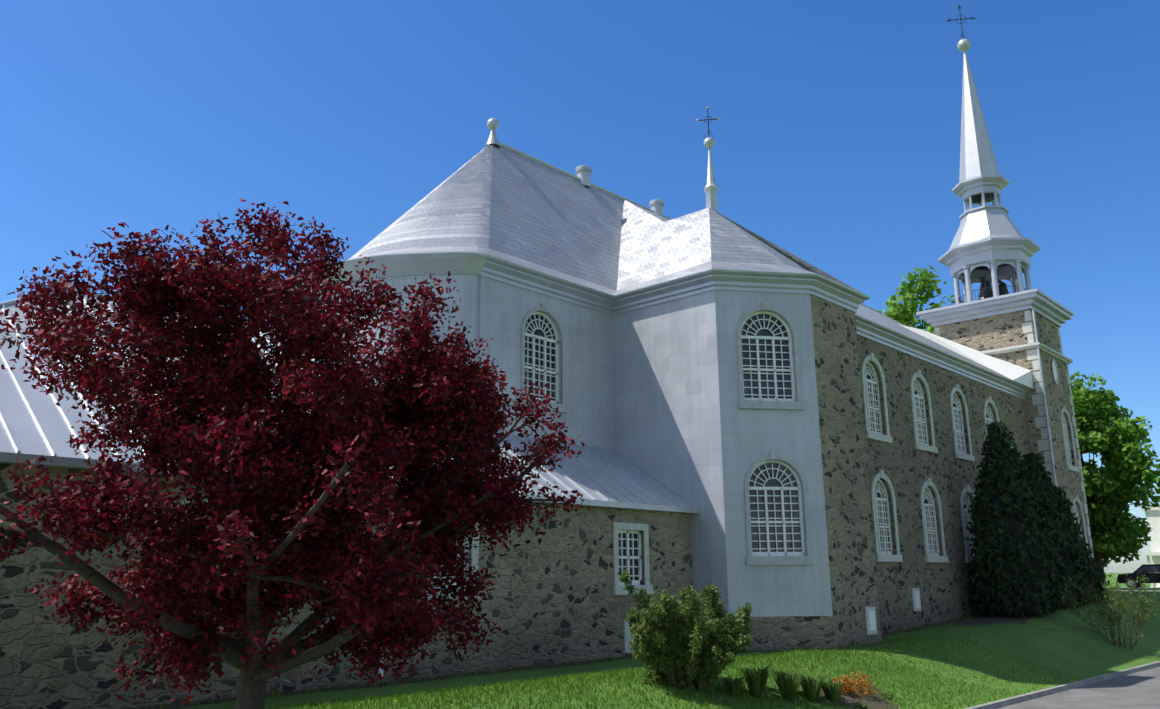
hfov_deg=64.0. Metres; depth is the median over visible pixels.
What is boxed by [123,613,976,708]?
soil strip
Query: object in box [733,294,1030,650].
stone walls
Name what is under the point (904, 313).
tree
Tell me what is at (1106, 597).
shrub
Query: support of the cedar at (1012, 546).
on the mulch bed
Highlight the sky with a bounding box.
[0,0,1159,572]
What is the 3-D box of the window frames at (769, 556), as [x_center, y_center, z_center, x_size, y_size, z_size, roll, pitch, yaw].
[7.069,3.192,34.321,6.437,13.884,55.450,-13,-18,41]
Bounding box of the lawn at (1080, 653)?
[169,587,1159,708]
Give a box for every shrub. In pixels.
[617,569,753,691]
[1059,567,1159,649]
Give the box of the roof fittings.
[485,118,882,313]
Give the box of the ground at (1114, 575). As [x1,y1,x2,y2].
[1105,573,1155,586]
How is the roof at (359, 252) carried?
on the stone walls at (855, 460)
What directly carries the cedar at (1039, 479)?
on the mulch bed
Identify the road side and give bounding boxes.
[965,661,1159,708]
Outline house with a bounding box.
[1140,505,1159,587]
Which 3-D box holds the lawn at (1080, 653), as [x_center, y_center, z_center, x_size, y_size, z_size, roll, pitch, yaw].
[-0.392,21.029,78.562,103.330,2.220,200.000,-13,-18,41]
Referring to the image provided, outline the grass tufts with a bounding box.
[69,592,1104,708]
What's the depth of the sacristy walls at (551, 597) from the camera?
21.43 m
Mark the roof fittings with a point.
(584, 172)
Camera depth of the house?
78.30 m
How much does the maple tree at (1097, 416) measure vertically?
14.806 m
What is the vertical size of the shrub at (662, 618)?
2.655 m
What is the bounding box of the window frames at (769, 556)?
[181,302,1089,652]
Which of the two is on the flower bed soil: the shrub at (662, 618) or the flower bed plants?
the flower bed plants
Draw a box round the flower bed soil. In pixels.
[818,682,898,708]
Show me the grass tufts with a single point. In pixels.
(473, 673)
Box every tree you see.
[0,198,584,708]
[877,265,955,333]
[1070,371,1159,587]
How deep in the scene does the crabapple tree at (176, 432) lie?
12.06 m
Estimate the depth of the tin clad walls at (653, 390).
30.00 m
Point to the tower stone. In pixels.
(1021, 328)
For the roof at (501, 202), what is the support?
on the stone walls at (855, 460)
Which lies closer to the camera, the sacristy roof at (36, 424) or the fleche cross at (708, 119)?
the sacristy roof at (36, 424)
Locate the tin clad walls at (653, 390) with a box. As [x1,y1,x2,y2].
[319,274,832,617]
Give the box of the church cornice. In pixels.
[283,252,1031,399]
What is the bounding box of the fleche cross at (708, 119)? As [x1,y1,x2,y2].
[697,107,719,138]
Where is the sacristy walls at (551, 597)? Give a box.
[0,464,692,708]
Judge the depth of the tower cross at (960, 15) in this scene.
59.63 m
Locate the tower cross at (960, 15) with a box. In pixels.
[947,5,974,39]
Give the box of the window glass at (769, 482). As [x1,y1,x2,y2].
[195,314,1057,582]
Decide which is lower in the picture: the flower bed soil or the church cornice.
the flower bed soil
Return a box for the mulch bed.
[952,602,1107,631]
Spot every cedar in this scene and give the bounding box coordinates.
[963,420,1074,616]
[1020,453,1095,607]
[1054,487,1115,604]
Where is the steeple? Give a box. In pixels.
[938,39,1040,303]
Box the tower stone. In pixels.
[916,288,1093,567]
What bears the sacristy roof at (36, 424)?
on the sacristy walls at (551, 597)
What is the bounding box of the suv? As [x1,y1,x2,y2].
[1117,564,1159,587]
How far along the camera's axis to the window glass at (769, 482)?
30.29 m
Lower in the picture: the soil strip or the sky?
the soil strip
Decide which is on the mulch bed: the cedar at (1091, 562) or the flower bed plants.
the cedar at (1091, 562)
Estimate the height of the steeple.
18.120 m
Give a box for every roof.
[0,289,697,513]
[348,145,487,259]
[350,144,1024,385]
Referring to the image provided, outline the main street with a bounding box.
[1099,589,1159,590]
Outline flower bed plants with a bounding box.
[719,663,893,707]

